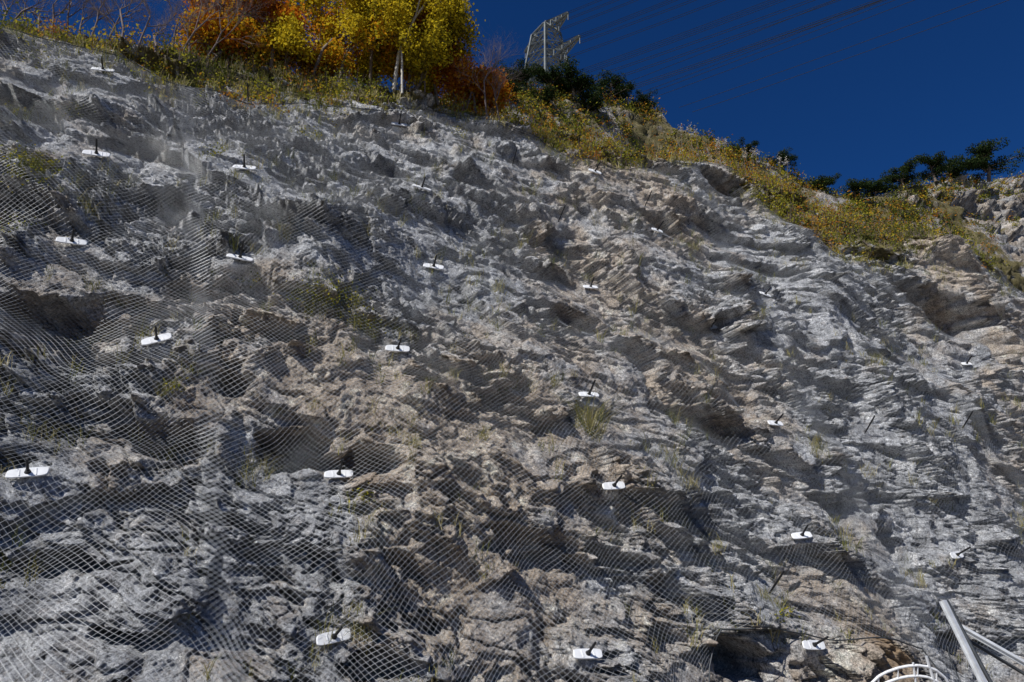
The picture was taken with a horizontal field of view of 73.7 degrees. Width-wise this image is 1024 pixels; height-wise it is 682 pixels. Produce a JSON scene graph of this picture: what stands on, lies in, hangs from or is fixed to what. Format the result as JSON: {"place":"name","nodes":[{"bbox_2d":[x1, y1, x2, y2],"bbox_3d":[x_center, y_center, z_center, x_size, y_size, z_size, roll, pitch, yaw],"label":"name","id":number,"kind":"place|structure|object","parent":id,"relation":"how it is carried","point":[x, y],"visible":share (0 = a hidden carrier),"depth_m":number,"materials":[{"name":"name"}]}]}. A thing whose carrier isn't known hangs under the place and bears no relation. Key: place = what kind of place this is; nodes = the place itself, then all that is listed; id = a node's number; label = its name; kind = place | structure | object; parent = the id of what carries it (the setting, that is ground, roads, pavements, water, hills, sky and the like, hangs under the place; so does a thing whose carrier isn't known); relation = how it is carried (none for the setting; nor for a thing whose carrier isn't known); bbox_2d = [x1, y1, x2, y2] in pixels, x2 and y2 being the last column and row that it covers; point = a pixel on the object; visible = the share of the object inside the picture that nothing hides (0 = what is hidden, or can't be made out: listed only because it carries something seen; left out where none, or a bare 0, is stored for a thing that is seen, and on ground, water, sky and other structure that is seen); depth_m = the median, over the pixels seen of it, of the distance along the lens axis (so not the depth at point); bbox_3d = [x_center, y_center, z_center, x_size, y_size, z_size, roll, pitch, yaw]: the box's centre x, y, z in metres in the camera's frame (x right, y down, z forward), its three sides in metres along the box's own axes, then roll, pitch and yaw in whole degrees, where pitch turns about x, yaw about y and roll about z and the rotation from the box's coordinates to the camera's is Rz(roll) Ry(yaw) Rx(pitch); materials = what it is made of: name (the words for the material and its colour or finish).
{"place":"outdoors","nodes":[
{"label":"outdoors","id":0,"kind":"place"},
{"bbox_2d":[0,24,1023,681],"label":"rock slope","id":1,"kind":"structure","parent":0,"point":[756,654],"depth_m":10.22,"materials":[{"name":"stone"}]},
{"bbox_2d":[0,0,33,22],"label":"bare shrub","id":2,"kind":"object","parent":1,"relation":"on","point":[22,15],"visible":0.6,"depth_m":14.23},
{"bbox_2d":[5,458,49,478],"bbox_3d":[-5.056,1.320,7.124,0.378,0.120,0.270,0,-50,-32],"label":"rock anchor","id":3,"kind":"object","parent":1,"relation":"on","point":[27,471],"visible":1,"depth_m":7.14,"materials":[{"name":"metal"}]},
{"bbox_2d":[0,0,62,31],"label":"bare shrub","id":4,"kind":"object","parent":1,"relation":"on","point":[39,18],"visible":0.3,"depth_m":14.49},
{"bbox_2d":[0,140,83,192],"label":"ledge plant","id":5,"kind":"object","parent":1,"relation":"on","point":[19,156],"visible":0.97,"depth_m":9.49,"materials":[{"name":"green plant"}]},
{"bbox_2d":[14,0,82,32],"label":"bare shrub","id":6,"kind":"object","parent":1,"relation":"on","point":[22,11],"visible":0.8,"depth_m":14.37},
{"bbox_2d":[9,143,93,188],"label":"grass tuft","id":7,"kind":"object","parent":1,"relation":"on","point":[22,161],"visible":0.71,"depth_m":9.68,"materials":[{"name":"plant"}]},
{"bbox_2d":[16,406,103,453],"bbox_3d":[-5.187,1.026,7.753,0.907,0.712,0.843,16,-25,-37],"label":"grass tuft","id":8,"kind":"object","parent":1,"relation":"on","point":[31,430],"visible":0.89,"depth_m":7.62,"materials":[{"name":"plant"}]},
{"bbox_2d":[51,0,81,31],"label":"bare shrub","id":9,"kind":"object","parent":1,"relation":"on","point":[64,9],"visible":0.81,"depth_m":14.29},
{"bbox_2d":[56,228,87,245],"bbox_3d":[-6.072,-1.440,9.432,0.378,0.120,0.270,5,-47,-38],"label":"rock anchor","id":10,"kind":"object","parent":1,"relation":"on","point":[71,240],"visible":1,"depth_m":9.44,"materials":[{"name":"metal"}]},
{"bbox_2d":[58,0,112,28],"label":"bare shrub","id":11,"kind":"object","parent":1,"relation":"on","point":[68,16],"visible":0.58,"depth_m":14.56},
{"bbox_2d":[73,186,104,225],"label":"grass tuft","id":12,"kind":"object","parent":1,"relation":"on","point":[79,199],"visible":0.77,"depth_m":9.86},
{"bbox_2d":[82,138,110,156],"bbox_3d":[-6.437,-2.996,10.575,0.378,0.120,0.330,2,-43,-30],"label":"rock anchor","id":13,"kind":"object","parent":1,"relation":"on","point":[95,153],"visible":0.99,"depth_m":10.61,"materials":[{"name":"metal"}]},
{"bbox_2d":[75,0,118,32],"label":"bare shrub","id":14,"kind":"object","parent":1,"relation":"on","point":[81,23],"visible":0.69,"depth_m":14.43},
{"bbox_2d":[87,0,117,37],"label":"bare shrub","id":15,"kind":"object","parent":1,"relation":"on","point":[108,19],"visible":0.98,"depth_m":14.25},
{"bbox_2d":[77,0,131,35],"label":"bare shrub","id":16,"kind":"object","parent":1,"relation":"on","point":[97,19],"visible":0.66,"depth_m":14.46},
{"bbox_2d":[79,272,143,309],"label":"grass tuft","id":17,"kind":"object","parent":1,"relation":"on","point":[106,292],"visible":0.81,"depth_m":9.35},
{"bbox_2d":[107,0,157,44],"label":"bare shrub","id":18,"kind":"object","parent":1,"relation":"on","point":[117,22],"visible":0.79,"depth_m":14.35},
{"bbox_2d":[114,0,160,36],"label":"bare shrub","id":19,"kind":"object","parent":1,"relation":"on","point":[122,23],"visible":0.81,"depth_m":14.27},
{"bbox_2d":[141,325,171,345],"bbox_3d":[-4.611,-0.091,8.848,0.378,0.120,0.300,-20,-36,-38],"label":"rock anchor","id":20,"kind":"object","parent":1,"relation":"on","point":[156,338],"visible":1,"depth_m":8.87,"materials":[{"name":"metal"}]},
{"bbox_2d":[142,0,185,52],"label":"bare shrub","id":21,"kind":"object","parent":1,"relation":"on","point":[161,33],"visible":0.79,"depth_m":14.53,"materials":[{"name":"plant"}]},
{"bbox_2d":[131,0,203,45],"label":"bare shrub","id":22,"kind":"object","parent":1,"relation":"on","point":[142,35],"visible":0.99,"depth_m":13.98,"materials":[{"name":"plant"}]},
{"bbox_2d":[151,438,198,463],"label":"grass tuft","id":23,"kind":"object","parent":1,"relation":"on","point":[172,454],"visible":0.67,"depth_m":8.42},
{"bbox_2d":[167,0,215,47],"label":"bare shrub","id":24,"kind":"object","parent":1,"relation":"on","point":[190,22],"visible":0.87,"depth_m":14.71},
{"bbox_2d":[165,1,219,60],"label":"bare shrub","id":25,"kind":"object","parent":1,"relation":"on","point":[189,45],"visible":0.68,"depth_m":14.89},
{"bbox_2d":[165,0,247,66],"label":"shrub","id":26,"kind":"object","parent":1,"relation":"on","point":[212,32],"visible":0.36,"depth_m":15.32,"materials":[{"name":"orange plant"}]},
{"bbox_2d":[185,3,254,61],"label":"autumn shrub","id":27,"kind":"object","parent":1,"relation":"on","point":[227,49],"visible":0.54,"depth_m":15.49,"materials":[{"name":"orange plant"}]},
{"bbox_2d":[184,0,274,70],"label":"autumn tree","id":28,"kind":"object","parent":1,"relation":"on","point":[271,54],"visible":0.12,"depth_m":15.91,"materials":[{"name":"orange plant"}]},
{"bbox_2d":[182,0,278,52],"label":"bare shrub","id":29,"kind":"object","parent":1,"relation":"on","point":[191,36],"visible":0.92,"depth_m":14.67,"materials":[{"name":"plant"}]},
{"bbox_2d":[202,0,274,64],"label":"bare shrub","id":30,"kind":"object","parent":1,"relation":"on","point":[214,46],"visible":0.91,"depth_m":14.81,"materials":[{"name":"plant"}]},
{"bbox_2d":[226,241,252,261],"bbox_3d":[-3.998,-1.328,10.082,0.378,0.120,0.330,10,-62,-25],"label":"rock anchor","id":31,"kind":"object","parent":1,"relation":"on","point":[239,257],"visible":1,"depth_m":10.09,"materials":[{"name":"metal"}]},
{"bbox_2d":[206,12,278,65],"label":"autumn shrub","id":32,"kind":"object","parent":1,"relation":"on","point":[261,42],"visible":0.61,"depth_m":15.75,"materials":[{"name":"orange plant"}]},
{"bbox_2d":[232,154,255,169],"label":"rock anchor","id":33,"kind":"object","parent":1,"relation":"on","point":[244,167],"visible":1,"depth_m":11.59,"materials":[{"name":"metal"}]},
{"bbox_2d":[213,451,276,489],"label":"grass tuft","id":34,"kind":"object","parent":1,"relation":"on","point":[252,470],"visible":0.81,"depth_m":8.30,"materials":[{"name":"plant"}]},
{"bbox_2d":[179,0,311,66],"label":"autumn tree","id":35,"kind":"object","parent":1,"relation":"on","point":[272,8],"visible":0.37,"depth_m":16.33,"materials":[{"name":"orange plant"}]},
{"bbox_2d":[261,211,298,242],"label":"grass tuft","id":36,"kind":"object","parent":1,"relation":"on","point":[280,230],"visible":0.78,"depth_m":10.59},
{"bbox_2d":[244,4,326,80],"bbox_3d":[-5.696,-6.974,17.418,2.098,2.185,2.596,-17,-26,39],"label":"autumn tree","id":37,"kind":"object","parent":1,"relation":"on","point":[302,63],"visible":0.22,"depth_m":17.16,"materials":[{"name":"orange plant"}]},
{"bbox_2d":[254,2,321,68],"bbox_3d":[-5.406,-7.045,16.092,1.940,1.408,1.367,-6,-21,15],"label":"autumn shrub","id":38,"kind":"object","parent":1,"relation":"on","point":[285,37],"visible":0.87,"depth_m":15.91,"materials":[{"name":"yellow plant"}]},
{"bbox_2d":[281,260,367,319],"bbox_3d":[-2.876,-0.681,10.303,1.718,0.974,0.894,6,-21,-15],"label":"grass tuft","id":39,"kind":"object","parent":1,"relation":"on","point":[352,295],"visible":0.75,"depth_m":10.24,"materials":[{"name":"plant"}]},
{"bbox_2d":[273,264,376,326],"bbox_3d":[-2.686,-0.681,10.233,1.829,1.022,1.211,0,-20,0],"label":"ledge plant","id":40,"kind":"object","parent":1,"relation":"on","point":[331,298],"visible":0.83,"depth_m":10.15,"materials":[{"name":"green plant"}]},
{"bbox_2d":[305,34,359,83],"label":"autumn shrub","id":41,"kind":"object","parent":1,"relation":"on","point":[333,60],"visible":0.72,"depth_m":17.11,"materials":[{"name":"yellow plant"}]},
{"bbox_2d":[316,626,350,645],"bbox_3d":[-1.790,2.987,6.975,0.378,0.120,0.300,3,-42,-37],"label":"rock anchor","id":42,"kind":"object","parent":1,"relation":"on","point":[322,639],"visible":1,"depth_m":7.00,"materials":[{"name":"metal"}]},
{"bbox_2d":[324,459,352,477],"bbox_3d":[-2.174,1.613,8.651,0.378,0.120,0.330,4,-52,-27],"label":"rock anchor","id":43,"kind":"object","parent":1,"relation":"on","point":[339,473],"visible":1,"depth_m":8.68,"materials":[{"name":"metal"}]},
{"bbox_2d":[278,0,422,80],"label":"autumn tree","id":44,"kind":"object","parent":1,"relation":"on","point":[325,46],"visible":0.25,"depth_m":17.59,"materials":[{"name":"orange plant"}]},
{"bbox_2d":[322,610,388,650],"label":"grass tuft","id":45,"kind":"object","parent":1,"relation":"on","point":[362,633],"visible":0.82,"depth_m":7.09,"materials":[{"name":"plant"}]},
{"bbox_2d":[283,0,431,80],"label":"autumn tree","id":46,"kind":"object","parent":1,"relation":"on","point":[399,12],"visible":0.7,"depth_m":16.74,"materials":[{"name":"yellow plant"}]},
{"bbox_2d":[343,306,386,335],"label":"ledge plant","id":47,"kind":"object","parent":1,"relation":"on","point":[361,327],"visible":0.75,"depth_m":10.27,"materials":[{"name":"green plant"}]},
{"bbox_2d":[333,300,397,342],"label":"grass tuft","id":48,"kind":"object","parent":1,"relation":"on","point":[366,328],"visible":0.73,"depth_m":10.33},
{"bbox_2d":[349,43,384,86],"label":"autumn shrub","id":49,"kind":"object","parent":1,"relation":"on","point":[364,65],"visible":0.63,"depth_m":17.70,"materials":[{"name":"brown plant"}]},
{"bbox_2d":[311,0,433,85],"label":"autumn tree","id":50,"kind":"object","parent":1,"relation":"on","point":[351,16],"visible":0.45,"depth_m":17.09,"materials":[{"name":"yellow plant"}]},
{"bbox_2d":[341,5,422,92],"bbox_3d":[-2.978,-7.408,17.712,3.192,2.364,1.963,18,-26,-40],"label":"autumn tree","id":51,"kind":"object","parent":1,"relation":"on","point":[386,65],"visible":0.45,"depth_m":17.34,"materials":[{"name":"yellow plant"}]},
{"bbox_2d":[364,408,428,437],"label":"grass tuft","id":52,"kind":"object","parent":1,"relation":"on","point":[389,433],"visible":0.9,"depth_m":8.97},
{"bbox_2d":[385,338,409,351],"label":"rock anchor","id":53,"kind":"object","parent":1,"relation":"on","point":[400,348],"visible":0.98,"depth_m":10.11,"materials":[{"name":"metal"}]},
{"bbox_2d":[392,0,426,90],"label":"birch tree","id":54,"kind":"object","parent":1,"relation":"on","point":[397,62],"visible":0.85,"depth_m":17.00,"materials":[{"name":"white plant"}]},
{"bbox_2d":[400,29,460,92],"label":"autumn shrub","id":55,"kind":"object","parent":1,"relation":"on","point":[427,61],"visible":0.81,"depth_m":16.94,"materials":[{"name":"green plant"}]},
{"bbox_2d":[400,0,481,105],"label":"autumn tree","id":56,"kind":"object","parent":1,"relation":"on","point":[464,64],"visible":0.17,"depth_m":17.73,"materials":[{"name":"yellow plant"}]},
{"bbox_2d":[403,0,485,89],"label":"autumn tree","id":57,"kind":"object","parent":1,"relation":"on","point":[452,15],"visible":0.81,"depth_m":17.09,"materials":[{"name":"yellow plant"}]},
{"bbox_2d":[421,45,478,106],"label":"autumn shrub","id":58,"kind":"object","parent":1,"relation":"on","point":[439,85],"visible":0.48,"depth_m":17.97,"materials":[{"name":"orange plant"}]},
{"bbox_2d":[442,61,517,115],"bbox_3d":[-0.825,-6.894,18.825,2.156,2.143,1.763,-18,-27,40],"label":"shrub","id":59,"kind":"object","parent":1,"relation":"on","point":[477,91],"visible":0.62,"depth_m":18.40,"materials":[{"name":"brown plant"}]},
{"bbox_2d":[463,421,497,443],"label":"grass tuft","id":60,"kind":"object","parent":1,"relation":"on","point":[483,435],"visible":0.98,"depth_m":9.16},
{"bbox_2d":[453,32,522,117],"bbox_3d":[-0.617,-6.945,16.999,1.908,2.412,1.236,0,-20,0],"label":"bare shrub","id":61,"kind":"object","parent":1,"relation":"on","point":[495,63],"visible":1,"depth_m":17.27,"materials":[{"name":"plant"}]},
{"bbox_2d":[464,29,527,110],"bbox_3d":[-0.626,-7.236,19.154,1.849,3.199,2.796,12,-23,-29],"label":"bare shrub","id":62,"kind":"object","parent":1,"relation":"on","point":[486,61],"visible":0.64,"depth_m":18.62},
{"bbox_2d":[480,62,524,119],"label":"bare shrub","id":63,"kind":"object","parent":1,"relation":"on","point":[502,80],"visible":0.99,"depth_m":17.48,"materials":[{"name":"plant"}]},
{"bbox_2d":[0,1,1008,273],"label":"hillside shrubs","id":64,"kind":"object","parent":1,"relation":"on","point":[894,225],"visible":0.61,"depth_m":17.79,"materials":[{"name":"green plant"}]},
{"bbox_2d":[0,15,1013,289],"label":"hillside grass","id":65,"kind":"structure","parent":1,"relation":"on","point":[236,65],"depth_m":15.61,"materials":[{"name":"plant"}]},
{"bbox_2d":[0,28,1023,681],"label":"rockfall net","id":66,"kind":"object","parent":1,"relation":"on","point":[188,226],"visible":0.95,"depth_m":9.94,"materials":[{"name":"metal"}]},
{"bbox_2d":[0,26,1023,295],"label":"border rope","id":67,"kind":"object","parent":1,"relation":"on","point":[482,118],"visible":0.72,"depth_m":16.99,"materials":[{"name":"metal"}]},
{"bbox_2d":[573,641,602,658],"bbox_3d":[0.867,3.400,7.520,0.378,0.120,0.270,10,-58,-22],"label":"rock anchor","id":68,"kind":"object","parent":1,"relation":"on","point":[591,652],"visible":1,"depth_m":7.53,"materials":[{"name":"metal"}]},
{"bbox_2d":[578,380,598,396],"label":"rock anchor","id":69,"kind":"object","parent":1,"relation":"on","point":[586,394],"visible":0.96,"depth_m":10.53,"materials":[{"name":"metal"}]},
{"bbox_2d":[545,375,635,442],"bbox_3d":[1.160,1.062,10.115,1.828,0.885,2.147,0,-20,0],"label":"grass tuft","id":70,"kind":"object","parent":1,"relation":"on","point":[591,422],"visible":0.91,"depth_m":10.18,"materials":[{"name":"plant"}]},
{"bbox_2d":[602,475,624,489],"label":"rock anchor","id":71,"kind":"object","parent":1,"relation":"on","point":[617,484],"visible":1,"depth_m":9.30,"materials":[{"name":"metal"}]},
{"bbox_2d":[670,459,704,504],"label":"grass tuft","id":72,"kind":"object","parent":1,"relation":"on","point":[692,479],"visible":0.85,"depth_m":9.95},
{"bbox_2d":[677,122,788,187],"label":"reed grass","id":73,"kind":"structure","parent":1,"relation":"on","point":[754,152],"depth_m":20.97,"materials":[{"name":"plant"}]},
{"bbox_2d":[756,582,790,612],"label":"grass tuft","id":74,"kind":"object","parent":1,"relation":"on","point":[777,605],"visible":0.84,"depth_m":9.12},
{"bbox_2d":[791,525,811,538],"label":"rock anchor","id":75,"kind":"object","parent":1,"relation":"on","point":[804,534],"visible":1,"depth_m":10.26,"materials":[{"name":"metal"}]},
{"bbox_2d":[802,636,828,649],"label":"rock anchor","id":76,"kind":"object","parent":1,"relation":"on","point":[813,645],"visible":1,"depth_m":8.76,"materials":[{"name":"metal"}]},
{"bbox_2d":[950,547,970,558],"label":"rock anchor","id":77,"kind":"object","parent":1,"relation":"on","point":[956,554],"visible":1,"depth_m":11.45,"materials":[{"name":"metal"}]},
{"bbox_2d":[0,0,1023,197],"label":"sky","id":78,"kind":"structure","parent":0,"point":[949,87],"materials":[{"name":"blue"}]},
{"bbox_2d":[446,91,1023,292],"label":"distant hill","id":79,"kind":"structure","parent":0,"point":[1011,251],"depth_m":74.92,"materials":[{"name":"plant"}]},
{"bbox_2d":[505,77,525,104],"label":"pine tree","id":80,"kind":"object","parent":79,"relation":"on","point":[515,89],"visible":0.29,"depth_m":55.99,"materials":[{"name":"green plant"}]},
{"bbox_2d":[495,58,541,87],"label":"pine tree","id":81,"kind":"object","parent":79,"relation":"on","point":[528,72],"visible":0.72,"depth_m":59.49,"materials":[{"name":"green plant"}]},
{"bbox_2d":[528,83,559,105],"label":"pine tree","id":82,"kind":"object","parent":79,"relation":"on","point":[548,93],"visible":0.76,"depth_m":58.96,"materials":[{"name":"green plant"}]},
{"bbox_2d":[526,63,570,92],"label":"pine tree","id":83,"kind":"object","parent":79,"relation":"on","point":[552,74],"visible":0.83,"depth_m":61.88,"materials":[{"name":"green plant"}]},
{"bbox_2d":[524,11,580,90],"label":"electricity pylon","id":84,"kind":"object","parent":79,"relation":"on","point":[559,49],"visible":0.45,"depth_m":185.24,"materials":[{"name":"metal"}]},
{"bbox_2d":[525,0,885,89],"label":"power lines","id":85,"kind":"object","parent":84,"relation":"attached to","point":[696,33],"visible":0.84,"depth_m":163.29,"materials":[{"name":"metal"}]},
{"bbox_2d":[623,0,1008,111],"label":"power lines","id":86,"kind":"object","parent":84,"relation":"attached to","point":[795,45],"visible":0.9,"depth_m":170.68,"materials":[{"name":"metal"}]},
{"bbox_2d":[537,55,613,102],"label":"pine tree","id":87,"kind":"object","parent":79,"relation":"on","point":[577,82],"visible":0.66,"depth_m":61.93,"materials":[{"name":"green plant"}]},
{"bbox_2d":[567,84,604,113],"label":"pine tree","id":88,"kind":"object","parent":79,"relation":"on","point":[593,98],"visible":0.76,"depth_m":61.71,"materials":[{"name":"green plant"}]},
{"bbox_2d":[591,70,636,103],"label":"pine tree","id":89,"kind":"object","parent":79,"relation":"on","point":[615,85],"visible":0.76,"depth_m":66.79,"materials":[{"name":"green plant"}]},
{"bbox_2d":[629,89,657,108],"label":"pine tree","id":90,"kind":"object","parent":79,"relation":"on","point":[643,98],"visible":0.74,"depth_m":67.98,"materials":[{"name":"green plant"}]},
{"bbox_2d":[438,76,1023,265],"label":"distant shrubs","id":91,"kind":"object","parent":79,"relation":"on","point":[727,150],"visible":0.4,"depth_m":68.60,"materials":[{"name":"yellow plant"}]},
{"bbox_2d":[728,137,759,156],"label":"pine tree","id":92,"kind":"object","parent":79,"relation":"on","point":[752,145],"visible":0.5,"depth_m":68.91,"materials":[{"name":"green plant"}]},
{"bbox_2d":[766,146,797,167],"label":"pine tree","id":93,"kind":"object","parent":79,"relation":"on","point":[785,154],"visible":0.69,"depth_m":70.22,"materials":[{"name":"green plant"}]},
{"bbox_2d":[805,173,841,190],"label":"pine tree","id":94,"kind":"object","parent":79,"relation":"on","point":[823,180],"visible":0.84,"depth_m":70.51,"materials":[{"name":"green plant"}]},
{"bbox_2d":[838,178,873,197],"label":"pine tree","id":95,"kind":"object","parent":79,"relation":"on","point":[854,186],"visible":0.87,"depth_m":72.85,"materials":[{"name":"green plant"}]},
{"bbox_2d":[859,176,899,197],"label":"pine tree","id":96,"kind":"object","parent":79,"relation":"on","point":[876,188],"visible":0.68,"depth_m":78.75,"materials":[{"name":"green plant"}]},
{"bbox_2d":[880,157,921,189],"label":"pine tree","id":97,"kind":"object","parent":79,"relation":"on","point":[903,176],"visible":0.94,"depth_m":79.42,"materials":[{"name":"green plant"}]},
{"bbox_2d":[911,151,951,184],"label":"pine tree","id":98,"kind":"object","parent":79,"relation":"on","point":[936,165],"visible":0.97,"depth_m":88.08,"materials":[{"name":"green plant"}]},
{"bbox_2d":[920,155,970,181],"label":"pine tree","id":99,"kind":"object","parent":79,"relation":"on","point":[956,171],"visible":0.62,"depth_m":91.20,"materials":[{"name":"green plant"}]},
{"bbox_2d":[947,137,1023,181],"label":"pine tree","id":100,"kind":"object","parent":79,"relation":"on","point":[982,158],"visible":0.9,"depth_m":90.85,"materials":[{"name":"green plant"}]},
{"bbox_3d":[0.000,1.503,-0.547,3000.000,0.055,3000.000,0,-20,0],"label":"ground","id":101,"kind":"structure","parent":0,"visible":0},
{"bbox_2d":[708,626,960,681],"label":"edge cable","id":102,"kind":"object","parent":101,"relation":"on","point":[718,634],"visible":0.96,"depth_m":8.95,"materials":[{"name":"metal"}]},
{"bbox_2d":[871,655,948,681],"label":"ladder hoop","id":103,"kind":"object","parent":101,"relation":"on","point":[914,675],"visible":1,"depth_m":7.59,"materials":[{"name":"metal"}]},
{"bbox_2d":[939,600,1023,681],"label":"steel support frame","id":104,"kind":"object","parent":101,"relation":"on","point":[962,633],"visible":1,"depth_m":8.61,"materials":[{"name":"metal"}]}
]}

